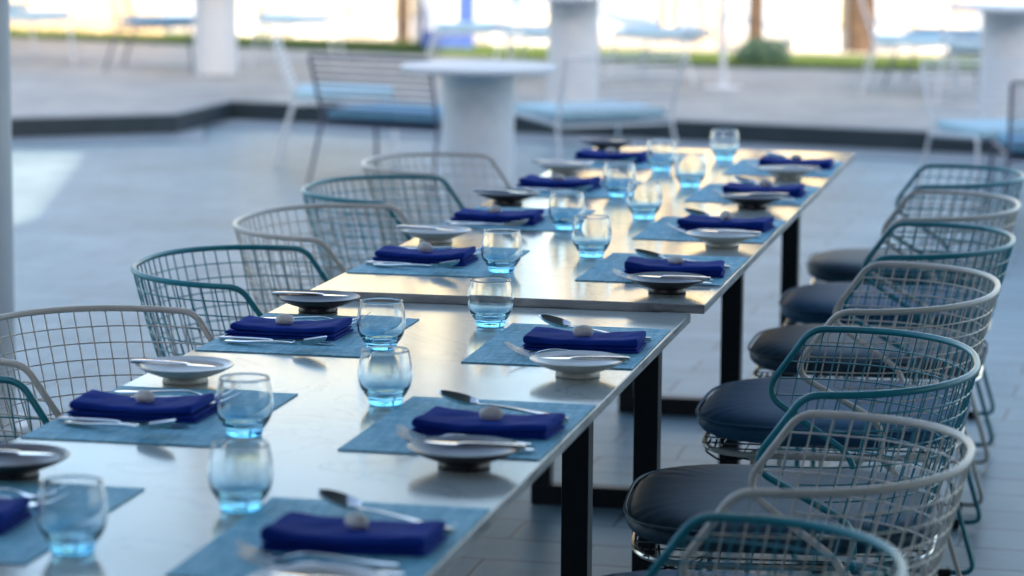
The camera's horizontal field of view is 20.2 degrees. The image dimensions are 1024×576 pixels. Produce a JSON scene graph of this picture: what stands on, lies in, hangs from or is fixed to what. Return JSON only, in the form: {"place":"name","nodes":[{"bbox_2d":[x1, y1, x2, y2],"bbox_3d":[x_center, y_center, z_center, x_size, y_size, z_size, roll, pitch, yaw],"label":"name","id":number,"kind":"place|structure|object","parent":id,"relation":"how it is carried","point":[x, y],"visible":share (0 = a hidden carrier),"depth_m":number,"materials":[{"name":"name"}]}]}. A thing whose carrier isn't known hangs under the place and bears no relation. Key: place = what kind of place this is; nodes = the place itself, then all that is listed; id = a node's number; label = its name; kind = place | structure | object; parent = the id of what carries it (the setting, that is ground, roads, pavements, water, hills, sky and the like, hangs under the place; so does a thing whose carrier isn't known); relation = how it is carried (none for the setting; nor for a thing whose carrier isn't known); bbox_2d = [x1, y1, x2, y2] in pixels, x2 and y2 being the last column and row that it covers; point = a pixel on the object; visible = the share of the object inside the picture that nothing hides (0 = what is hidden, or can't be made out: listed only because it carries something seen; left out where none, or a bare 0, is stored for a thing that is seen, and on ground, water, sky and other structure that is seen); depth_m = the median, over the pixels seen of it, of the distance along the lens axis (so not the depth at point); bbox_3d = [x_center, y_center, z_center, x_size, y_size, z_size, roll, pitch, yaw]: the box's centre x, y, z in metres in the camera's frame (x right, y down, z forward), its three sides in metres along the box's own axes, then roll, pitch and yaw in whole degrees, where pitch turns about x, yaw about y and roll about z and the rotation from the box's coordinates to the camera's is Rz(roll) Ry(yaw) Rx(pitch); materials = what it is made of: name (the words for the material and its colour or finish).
{"place":"outdoors","nodes":[
{"label":"outdoors","id":0,"kind":"place"},
{"bbox_2d":[379,0,421,36],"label":"daybed","id":1,"kind":"object","parent":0,"point":[388,26],"visible":0.56,"depth_m":27.29,"materials":[{"name":"white paint"}]},
{"bbox_2d":[14,18,948,56],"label":"sand","id":2,"kind":"structure","parent":0,"point":[371,32],"depth_m":26.83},
{"bbox_2d":[237,0,272,35],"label":"daybed","id":3,"kind":"object","parent":2,"relation":"on","point":[249,12],"visible":0.39,"depth_m":27.29,"materials":[{"name":"white paint"}]},
{"bbox_2d":[295,0,357,37],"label":"daybed","id":4,"kind":"object","parent":2,"relation":"on","point":[346,22],"visible":0.72,"depth_m":27.05,"materials":[{"name":"white paint"}]},
{"bbox_2d":[490,9,547,46],"bbox_3d":[0.155,-2.354,26.012,0.600,0.320,0.600,2,8,12],"label":"daybed","id":5,"kind":"object","parent":2,"relation":"on","point":[536,17],"visible":0.33,"depth_m":25.74,"materials":[{"name":"white paint"}]},
{"bbox_2d":[696,0,720,45],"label":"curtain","id":6,"kind":"object","parent":2,"relation":"on","point":[709,43],"visible":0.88,"depth_m":26.18,"materials":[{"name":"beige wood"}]},
{"bbox_2d":[847,0,875,52],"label":"wooden post","id":7,"kind":"object","parent":2,"relation":"on","point":[858,37],"visible":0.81,"depth_m":25.30,"materials":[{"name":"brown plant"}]},
{"bbox_2d":[894,14,975,50],"bbox_3d":[3.843,-2.322,26.064,0.700,0.300,0.600,2,8,12],"label":"daybed","id":8,"kind":"object","parent":2,"relation":"on","point":[928,20],"visible":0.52,"depth_m":25.80,"materials":[{"name":"white paint"}]},
{"bbox_2d":[10,38,979,128],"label":"plaza","id":9,"kind":"structure","parent":0,"point":[48,76],"depth_m":20.86,"materials":[{"name":"concrete"}]},
{"bbox_2d":[10,10,75,64],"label":"rod chair","id":10,"kind":"object","parent":9,"relation":"on","point":[28,16],"visible":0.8,"depth_m":22.77,"materials":[{"name":"white paint"}]},
{"bbox_2d":[104,0,193,71],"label":"rod chair","id":11,"kind":"object","parent":9,"relation":"on","point":[155,21],"visible":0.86,"depth_m":22.07,"materials":[{"name":"metal"}]},
{"bbox_2d":[194,0,237,74],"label":"pedestal table","id":12,"kind":"object","parent":9,"relation":"on","point":[215,39],"visible":1,"depth_m":21.70,"materials":[{"name":"white paint"}]},
{"bbox_2d":[250,0,346,68],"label":"rod chair","id":13,"kind":"object","parent":9,"relation":"on","point":[290,19],"visible":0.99,"depth_m":22.61,"materials":[{"name":"white paint"}]},
{"bbox_2d":[419,0,514,78],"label":"rod chair","id":14,"kind":"object","parent":9,"relation":"on","point":[475,28],"visible":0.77,"depth_m":21.41,"materials":[{"name":"white paint"}]},
{"bbox_2d":[489,0,604,80],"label":"rod chair","id":15,"kind":"object","parent":9,"relation":"on","point":[536,32],"visible":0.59,"depth_m":20.97,"materials":[{"name":"white paint"}]},
{"bbox_2d":[543,0,619,101],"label":"pedestal table","id":16,"kind":"object","parent":9,"relation":"on","point":[573,27],"visible":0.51,"depth_m":18.46,"materials":[{"name":"white paint"}]},
{"bbox_2d":[606,0,729,87],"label":"rod chair","id":17,"kind":"object","parent":9,"relation":"on","point":[669,34],"visible":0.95,"depth_m":21.02,"materials":[{"name":"white paint"}]},
{"bbox_2d":[703,0,741,89],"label":"pole","id":18,"kind":"object","parent":9,"relation":"on","point":[722,85],"visible":1,"depth_m":20.63,"materials":[{"name":"metal"}]},
{"bbox_2d":[857,0,960,96],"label":"rod chair","id":19,"kind":"object","parent":9,"relation":"on","point":[909,42],"visible":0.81,"depth_m":20.07,"materials":[{"name":"white paint"}]},
{"bbox_2d":[883,0,980,88],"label":"rod chair","id":20,"kind":"object","parent":9,"relation":"on","point":[925,31],"visible":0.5,"depth_m":21.12,"materials":[{"name":"metal"}]},
{"bbox_2d":[935,2,1023,103],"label":"rod chair","id":21,"kind":"object","parent":9,"relation":"on","point":[965,48],"visible":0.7,"depth_m":19.48,"materials":[{"name":"white paint"}]},
{"bbox_2d":[951,3,1023,117],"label":"pedestal table","id":22,"kind":"object","parent":9,"relation":"on","point":[1002,31],"visible":0.78,"depth_m":17.27,"materials":[{"name":"white paint"}]},
{"bbox_2d":[10,26,979,71],"bbox_3d":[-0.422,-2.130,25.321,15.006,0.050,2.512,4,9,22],"label":"grass","id":23,"kind":"structure","parent":0,"point":[380,45],"depth_m":24.89,"materials":[{"name":"plant"}]},
{"bbox_2d":[9,0,163,35],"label":"bamboo screen","id":24,"kind":"object","parent":23,"relation":"on","point":[90,19],"visible":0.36,"depth_m":27.42,"materials":[{"name":"beige wood"}]},
{"bbox_2d":[421,0,473,49],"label":"info kiosk","id":25,"kind":"object","parent":23,"relation":"on","point":[454,10],"visible":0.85,"depth_m":25.18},
{"bbox_2d":[734,37,791,63],"bbox_3d":[2.079,-1.962,23.751,0.474,0.226,0.376,2,8,12],"label":"bush","id":26,"kind":"object","parent":23,"relation":"on","point":[767,49],"visible":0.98,"depth_m":23.67,"materials":[{"name":"green plant"}]},
{"bbox_2d":[0,17,1023,575],"bbox_3d":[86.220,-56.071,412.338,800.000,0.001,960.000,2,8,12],"label":"ground","id":27,"kind":"structure","parent":0,"point":[92,223],"depth_m":11.81,"materials":[{"name":"tile"}]},
{"bbox_2d":[0,0,28,439],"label":"pillar","id":28,"kind":"structure","parent":27,"relation":"on","point":[7,303],"depth_m":8.12,"materials":[{"name":"white paint"}]},
{"bbox_2d":[0,376,50,438],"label":"wire chair","id":29,"kind":"object","parent":27,"relation":"on","point":[31,399],"visible":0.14,"depth_m":4.77,"materials":[{"name":"teal paint"}]},
{"bbox_2d":[0,305,213,443],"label":"wire chair","id":30,"kind":"object","parent":27,"relation":"on","point":[42,390],"visible":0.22,"depth_m":5.52,"materials":[{"name":"beige paint"}]},
{"bbox_2d":[131,245,328,357],"bbox_3d":[-0.507,0.318,6.246,0.615,0.756,0.651,2,8,8],"label":"wire chair","id":31,"kind":"object","parent":27,"relation":"on","point":[187,283],"visible":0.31,"depth_m":6.32,"materials":[{"name":"teal paint"}]},
{"bbox_2d":[232,203,414,313],"bbox_3d":[-0.361,0.204,7.055,0.615,0.756,0.725,2,8,12],"label":"wire chair","id":32,"kind":"object","parent":27,"relation":"on","point":[300,239],"visible":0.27,"depth_m":7.13,"materials":[{"name":"beige paint"}]},
{"bbox_2d":[271,34,399,164],"bbox_3d":[-0.998,-1.083,16.371,0.717,0.691,0.758,0,8,-2],"label":"rod chair","id":33,"kind":"object","parent":27,"relation":"on","point":[306,92],"visible":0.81,"depth_m":16.05,"materials":[{"name":"white paint"}]},
{"bbox_2d":[0,301,690,575],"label":"dining table","id":34,"kind":"object","parent":27,"relation":"on","point":[170,516],"visible":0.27,"depth_m":4.22,"materials":[{"name":"stone"}]},
{"bbox_2d":[0,443,70,480],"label":"plate","id":35,"kind":"object","parent":34,"relation":"on","point":[18,467],"visible":0.96,"depth_m":4.00,"materials":[{"name":"white ceramic"}]},
{"bbox_2d":[37,475,107,555],"bbox_3d":[-0.541,0.281,3.534,0.086,0.088,0.086,-1,8,-10],"label":"drinking glass","id":36,"kind":"object","parent":34,"relation":"on","point":[72,513],"visible":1,"depth_m":3.50,"materials":[{"name":"glass"}]},
{"bbox_2d":[0,481,144,564],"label":"placemat","id":37,"kind":"object","parent":34,"relation":"on","point":[25,542],"visible":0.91,"depth_m":3.64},
{"bbox_2d":[0,497,32,534],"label":"napkin","id":38,"kind":"object","parent":37,"relation":"on","point":[14,512],"visible":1,"depth_m":3.67,"materials":[{"name":"fabric"}]},
{"bbox_2d":[20,386,297,446],"bbox_3d":[-0.537,0.196,4.442,0.300,0.002,0.450,2,8,11],"label":"placemat","id":39,"kind":"object","parent":34,"relation":"on","point":[207,431],"visible":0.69,"depth_m":4.30,"materials":[{"name":"fabric"}]},
{"bbox_2d":[67,389,215,422],"bbox_3d":[-0.569,0.181,4.435,0.212,0.030,0.123,2,8,9],"label":"napkin","id":40,"kind":"object","parent":39,"relation":"on","point":[92,403],"visible":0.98,"depth_m":4.39,"materials":[{"name":"fabric"}]},
{"bbox_2d":[136,356,234,385],"bbox_3d":[-0.539,0.140,4.738,0.162,0.030,0.162,2,8,12],"label":"plate","id":41,"kind":"object","parent":34,"relation":"on","point":[181,375],"visible":0.98,"depth_m":4.75,"materials":[{"name":"white ceramic"}]},
{"bbox_2d":[207,438,272,512],"bbox_3d":[-0.357,0.248,3.780,0.086,0.088,0.086,-6,10,-40],"label":"drinking glass","id":42,"kind":"object","parent":34,"relation":"on","point":[240,474],"visible":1,"depth_m":3.75,"materials":[{"name":"glass"}]},
{"bbox_2d":[215,373,273,437],"bbox_3d":[-0.399,0.176,4.284,0.086,0.088,0.086,-5,9,-32],"label":"drinking glass","id":43,"kind":"object","parent":34,"relation":"on","point":[244,403],"visible":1,"depth_m":4.25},
{"bbox_2d":[194,313,418,356],"bbox_3d":[-0.367,0.084,5.245,0.300,0.002,0.450,2,8,11],"label":"placemat","id":44,"kind":"object","parent":34,"relation":"on","point":[351,344],"visible":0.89,"depth_m":5.09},
{"bbox_2d":[225,315,353,340],"bbox_3d":[-0.406,0.070,5.231,0.214,0.029,0.123,2,8,9],"label":"napkin","id":45,"kind":"object","parent":44,"relation":"on","point":[333,329],"visible":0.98,"depth_m":5.19,"materials":[{"name":"fabric"}]},
{"bbox_2d":[250,563,385,575],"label":"plate","id":46,"kind":"object","parent":34,"relation":"on","point":[319,569],"visible":0.99,"depth_m":3.34,"materials":[{"name":"white ceramic"}]},
{"bbox_2d":[276,290,359,313],"bbox_3d":[-0.373,0.030,5.524,0.162,0.030,0.162,2,8,12],"label":"plate","id":47,"kind":"object","parent":34,"relation":"on","point":[317,304],"visible":0.98,"depth_m":5.51,"materials":[{"name":"white ceramic"}]},
{"bbox_2d":[165,497,489,575],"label":"placemat","id":48,"kind":"object","parent":34,"relation":"on","point":[217,556],"visible":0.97,"depth_m":3.61,"materials":[{"name":"fabric"}]},
{"bbox_2d":[233,540,400,566],"bbox_3d":[-0.236,0.322,3.478,0.206,0.018,0.025,2,8,13],"label":"fork","id":49,"kind":"object","parent":48,"relation":"on","point":[261,554],"visible":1,"depth_m":3.48,"materials":[{"name":"silver metal"}]},
{"bbox_2d":[260,512,446,556],"bbox_3d":[-0.195,0.305,3.579,0.214,0.030,0.123,2,8,9],"label":"napkin","id":50,"kind":"object","parent":48,"relation":"on","point":[297,532],"visible":1,"depth_m":3.54,"materials":[{"name":"fabric"}]},
{"bbox_2d":[316,489,448,526],"bbox_3d":[-0.170,0.286,3.713,0.208,0.025,0.043,6,10,34],"label":"spoon","id":51,"kind":"object","parent":48,"relation":"on","point":[341,500],"visible":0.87,"depth_m":3.75,"materials":[{"name":"silver metal"}]},
{"bbox_2d":[357,297,405,346],"bbox_3d":[-0.231,0.065,5.079,0.086,0.088,0.086,2,8,7],"label":"drinking glass","id":52,"kind":"object","parent":34,"relation":"on","point":[381,321],"visible":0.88,"depth_m":5.05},
{"bbox_2d":[358,346,412,406],"bbox_3d":[-0.201,0.140,4.546,0.086,0.088,0.086,-1,8,-13],"label":"drinking glass","id":53,"kind":"object","parent":34,"relation":"on","point":[385,374],"visible":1,"depth_m":4.51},
{"bbox_2d":[407,435,518,471],"bbox_3d":[-0.068,0.238,4.068,0.162,0.030,0.162,2,8,12],"label":"plate","id":54,"kind":"object","parent":34,"relation":"on","point":[456,458],"visible":0.97,"depth_m":4.08,"materials":[{"name":"white ceramic"}]},
{"bbox_2d":[337,396,595,460],"bbox_3d":[-0.060,0.211,4.367,0.300,0.002,0.450,2,8,12],"label":"placemat","id":55,"kind":"object","parent":34,"relation":"on","point":[380,436],"visible":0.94,"depth_m":4.39,"materials":[{"name":"fabric"}]},
{"bbox_2d":[411,406,565,439],"bbox_3d":[-0.034,0.203,4.325,0.216,0.025,0.123,2,8,10],"label":"napkin","id":56,"kind":"object","parent":55,"relation":"on","point":[437,421],"visible":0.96,"depth_m":4.28,"materials":[{"name":"fabric"}]},
{"bbox_2d":[467,277,513,327],"bbox_3d":[-0.040,0.027,5.355,0.086,0.088,0.086,-3,9,-24],"label":"drinking glass","id":57,"kind":"object","parent":34,"relation":"on","point":[490,300],"visible":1,"depth_m":5.32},
{"bbox_2d":[461,323,670,369],"bbox_3d":[0.103,0.102,5.140,0.300,0.002,0.450,2,8,11],"label":"placemat","id":58,"kind":"object","parent":34,"relation":"on","point":[494,350],"visible":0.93,"depth_m":5.11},
{"bbox_2d":[523,326,646,352],"bbox_3d":[0.131,0.092,5.112,0.207,0.027,0.123,2,8,10],"label":"napkin","id":59,"kind":"object","parent":58,"relation":"on","point":[539,338],"visible":0.96,"depth_m":5.07,"materials":[{"name":"fabric"}]},
{"bbox_2d":[530,350,624,379],"bbox_3d":[0.111,0.133,4.825,0.162,0.030,0.162,2,8,12],"label":"plate","id":60,"kind":"object","parent":34,"relation":"on","point":[578,369],"visible":0.99,"depth_m":4.83,"materials":[{"name":"white ceramic"}]},
{"bbox_2d":[307,54,441,194],"bbox_3d":[-0.569,-0.879,14.953,0.758,0.691,0.717,5,9,27],"label":"rod chair","id":61,"kind":"object","parent":27,"relation":"on","point":[403,116],"visible":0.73,"depth_m":14.74,"materials":[{"name":"metal"}]},
{"bbox_2d":[301,175,464,302],"bbox_3d":[-0.255,0.099,7.801,0.615,0.756,0.671,2,8,12],"label":"wire chair","id":62,"kind":"object","parent":27,"relation":"on","point":[312,196],"visible":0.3,"depth_m":7.90,"materials":[{"name":"teal paint"}]},
{"bbox_2d":[361,152,511,244],"bbox_3d":[-0.132,0.001,8.504,0.615,0.756,0.624,2,8,13],"label":"wire chair","id":63,"kind":"object","parent":27,"relation":"on","point":[365,166],"visible":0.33,"depth_m":8.64,"materials":[{"name":"beige paint"}]},
{"bbox_2d":[401,60,555,223],"bbox_3d":[-0.154,-0.640,13.062,0.704,0.748,0.704,2,8,12],"label":"pedestal table","id":64,"kind":"object","parent":27,"relation":"on","point":[478,106],"visible":0.84,"depth_m":12.91,"materials":[{"name":"white paint"}]},
{"bbox_2d":[11,99,1003,154],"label":"kerb","id":65,"kind":"structure","parent":27,"relation":"on","point":[695,129],"depth_m":17.65,"materials":[{"name":"concrete"}]},
{"bbox_2d":[12,119,1023,164],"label":"gutter","id":66,"kind":"object","parent":27,"relation":"on","point":[196,134],"visible":0.75,"depth_m":17.46,"materials":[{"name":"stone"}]},
{"bbox_2d":[311,147,854,571],"bbox_3d":[0.316,0.176,7.254,0.790,0.767,3.268,2,8,12],"label":"dining table","id":67,"kind":"object","parent":27,"relation":"on","point":[551,267],"visible":0.41,"depth_m":6.42,"materials":[{"name":"metal"}]},
{"bbox_2d":[400,225,471,243],"bbox_3d":[-0.172,-0.118,6.459,0.162,0.030,0.162,2,8,12],"label":"plate","id":68,"kind":"object","parent":67,"relation":"on","point":[437,236],"visible":0.95,"depth_m":6.43,"materials":[{"name":"white ceramic"}]},
{"bbox_2d":[346,246,529,276],"bbox_3d":[-0.152,-0.058,6.136,0.300,0.002,0.450,2,8,11],"label":"placemat","id":69,"kind":"object","parent":67,"relation":"on","point":[478,267],"visible":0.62,"depth_m":5.98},
{"bbox_2d":[372,245,478,265],"bbox_3d":[-0.185,-0.072,6.121,0.208,0.030,0.123,2,8,12],"label":"napkin","id":70,"kind":"object","parent":69,"relation":"on","point":[465,256],"visible":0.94,"depth_m":6.08,"materials":[{"name":"fabric"}]},
{"bbox_2d":[481,228,522,272],"bbox_3d":[-0.021,-0.077,5.972,0.086,0.088,0.086,-1,8,-8],"label":"drinking glass","id":71,"kind":"object","parent":67,"relation":"on","point":[501,250],"visible":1,"depth_m":5.94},
{"bbox_2d":[476,188,539,204],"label":"plate","id":72,"kind":"object","parent":67,"relation":"on","point":[504,198],"visible":0.99,"depth_m":7.21,"materials":[{"name":"black ceramic"}]},
{"bbox_2d":[441,206,595,231],"bbox_3d":[0.015,-0.168,6.923,0.300,0.002,0.450,2,8,12],"label":"placemat","id":73,"kind":"object","parent":67,"relation":"on","point":[546,224],"visible":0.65,"depth_m":6.77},
{"bbox_2d":[450,208,544,224],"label":"napkin","id":74,"kind":"object","parent":73,"relation":"on","point":[534,216],"visible":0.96,"depth_m":6.81,"materials":[{"name":"fabric"}]},
{"bbox_2d":[548,190,584,229],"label":"drinking glass","id":75,"kind":"object","parent":67,"relation":"on","point":[565,207],"visible":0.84,"depth_m":6.68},
{"bbox_2d":[535,179,637,198],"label":"placemat","id":76,"kind":"object","parent":67,"relation":"on","point":[601,192],"visible":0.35,"depth_m":7.47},
{"bbox_2d":[516,174,601,190],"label":"napkin","id":77,"kind":"object","parent":76,"relation":"on","point":[533,181],"visible":0.91,"depth_m":7.57,"materials":[{"name":"fabric"}]},
{"bbox_2d":[572,214,611,257],"bbox_3d":[0.173,-0.112,6.228,0.086,0.088,0.086,3,8,17],"label":"drinking glass","id":78,"kind":"object","parent":67,"relation":"on","point":[591,235],"visible":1,"depth_m":6.20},
{"bbox_2d":[571,159,650,168],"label":"placemat","id":79,"kind":"object","parent":67,"relation":"on","point":[645,165],"visible":0.24,"depth_m":8.22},
{"bbox_2d":[573,149,646,162],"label":"napkin","id":80,"kind":"object","parent":79,"relation":"on","point":[588,154],"visible":0.85,"depth_m":8.33,"materials":[{"name":"fabric"}]},
{"bbox_2d":[603,161,635,196],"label":"drinking glass","id":81,"kind":"object","parent":67,"relation":"on","point":[618,176],"visible":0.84,"depth_m":7.39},
{"bbox_2d":[626,181,661,219],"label":"drinking glass","id":82,"kind":"object","parent":67,"relation":"on","point":[644,200],"visible":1,"depth_m":6.91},
{"bbox_2d":[646,138,676,170],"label":"drinking glass","id":83,"kind":"object","parent":67,"relation":"on","point":[661,153],"visible":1,"depth_m":8.07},
{"bbox_2d":[575,253,748,285],"bbox_3d":[0.321,-0.041,6.045,0.300,0.002,0.450,2,8,12],"label":"placemat","id":84,"kind":"object","parent":67,"relation":"on","point":[600,271],"visible":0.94,"depth_m":6.06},
{"bbox_2d":[624,256,724,277],"bbox_3d":[0.339,-0.045,5.965,0.214,0.029,0.123,2,8,11],"label":"napkin","id":85,"kind":"object","parent":84,"relation":"on","point":[634,265],"visible":0.88,"depth_m":5.92,"materials":[{"name":"fabric"}]},
{"bbox_2d":[626,272,705,294],"bbox_3d":[0.308,-0.006,5.698,0.162,0.030,0.162,2,8,12],"label":"plate","id":86,"kind":"object","parent":67,"relation":"on","point":[662,286],"visible":0.96,"depth_m":5.67,"materials":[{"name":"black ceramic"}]},
{"bbox_2d":[674,152,705,186],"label":"drinking glass","id":87,"kind":"object","parent":67,"relation":"on","point":[689,169],"visible":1,"depth_m":7.65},
{"bbox_2d":[632,216,785,242],"bbox_3d":[0.467,-0.138,6.735,0.300,0.002,0.450,2,8,12],"label":"placemat","id":88,"kind":"object","parent":67,"relation":"on","point":[659,229],"visible":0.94,"depth_m":6.64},
{"bbox_2d":[677,214,775,231],"bbox_3d":[0.504,-0.152,6.739,0.218,0.026,0.123,2,8,12],"label":"napkin","id":89,"kind":"object","parent":88,"relation":"on","point":[694,222],"visible":0.94,"depth_m":6.70,"materials":[{"name":"fabric"}]},
{"bbox_2d":[686,229,756,247],"bbox_3d":[0.470,-0.108,6.428,0.162,0.030,0.162,2,8,12],"label":"plate","id":90,"kind":"object","parent":67,"relation":"on","point":[720,240],"visible":0.97,"depth_m":6.40,"materials":[{"name":"white ceramic"}]},
{"bbox_2d":[710,129,738,159],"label":"drinking glass","id":91,"kind":"object","parent":67,"relation":"on","point":[724,144],"visible":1,"depth_m":8.41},
{"bbox_2d":[684,183,819,204],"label":"placemat","id":92,"kind":"object","parent":67,"relation":"on","point":[707,193],"visible":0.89,"depth_m":7.43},
{"bbox_2d":[722,182,805,197],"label":"napkin","id":93,"kind":"object","parent":92,"relation":"on","point":[796,191],"visible":0.75,"depth_m":7.45,"materials":[{"name":"fabric"}]},
{"bbox_2d":[720,192,784,208],"bbox_3d":[0.604,-0.217,7.205,0.162,0.030,0.162,2,8,12],"label":"plate","id":94,"kind":"object","parent":67,"relation":"on","point":[751,202],"visible":0.99,"depth_m":7.17,"materials":[{"name":"black ceramic"}]},
{"bbox_2d":[722,159,842,176],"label":"placemat","id":95,"kind":"object","parent":67,"relation":"on","point":[742,167],"visible":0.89,"depth_m":8.12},
{"bbox_2d":[515,54,685,159],"bbox_3d":[0.423,-0.907,15.208,0.758,0.691,0.718,-4,9,-28],"label":"rod chair","id":96,"kind":"object","parent":27,"relation":"on","point":[577,114],"visible":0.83,"depth_m":15.01,"materials":[{"name":"fabric"}]},
{"bbox_2d":[644,512,907,575],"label":"wire chair","id":97,"kind":"object","parent":27,"relation":"on","point":[888,549],"visible":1,"depth_m":3.75,"materials":[{"name":"teal paint"}]},
{"bbox_2d":[603,410,975,575],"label":"wire chair","id":98,"kind":"object","parent":27,"relation":"on","point":[757,494],"visible":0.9,"depth_m":4.16,"materials":[{"name":"beige paint"}]},
{"bbox_2d":[623,326,980,575],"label":"wire chair","id":99,"kind":"object","parent":27,"relation":"on","point":[664,506],"visible":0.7,"depth_m":4.93,"materials":[{"name":"teal paint"}]},
{"bbox_2d":[695,261,1000,575],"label":"wire chair","id":100,"kind":"object","parent":27,"relation":"on","point":[747,410],"visible":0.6,"depth_m":5.83,"materials":[{"name":"beige paint"}]},
{"bbox_2d":[748,221,1015,575],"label":"wire chair","id":101,"kind":"object","parent":27,"relation":"on","point":[770,349],"visible":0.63,"depth_m":6.63,"materials":[{"name":"teal paint"}]},
{"bbox_2d":[778,190,1020,510],"bbox_3d":[1.012,0.146,7.540,0.615,0.756,0.691,2,8,11],"label":"wire chair","id":102,"kind":"object","parent":27,"relation":"on","point":[815,303],"visible":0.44,"depth_m":7.40,"materials":[{"name":"beige paint"}]},
{"bbox_2d":[806,164,1023,449],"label":"wire chair","id":103,"kind":"object","parent":27,"relation":"on","point":[838,265],"visible":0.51,"depth_m":8.14,"materials":[{"name":"teal paint"}]},
{"bbox_2d":[914,60,1023,210],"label":"rod chair","id":104,"kind":"object","parent":27,"relation":"on","point":[985,128],"visible":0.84,"depth_m":14.52,"materials":[{"name":"white paint"}]},
{"bbox_2d":[984,81,1023,229],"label":"rod chair","id":105,"kind":"object","parent":27,"relation":"on","point":[1010,146],"visible":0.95,"depth_m":13.26,"materials":[{"name":"metal"}]},
{"bbox_2d":[18,0,1023,34],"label":"promenade","id":106,"kind":"structure","parent":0,"point":[779,17],"depth_m":33.04,"materials":[{"name":"white"}]},
{"bbox_2d":[794,0,847,49],"bbox_3d":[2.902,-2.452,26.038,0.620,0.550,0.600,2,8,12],"label":"curtain","id":107,"kind":"object","parent":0,"point":[821,24],"visible":0.56,"depth_m":25.77,"materials":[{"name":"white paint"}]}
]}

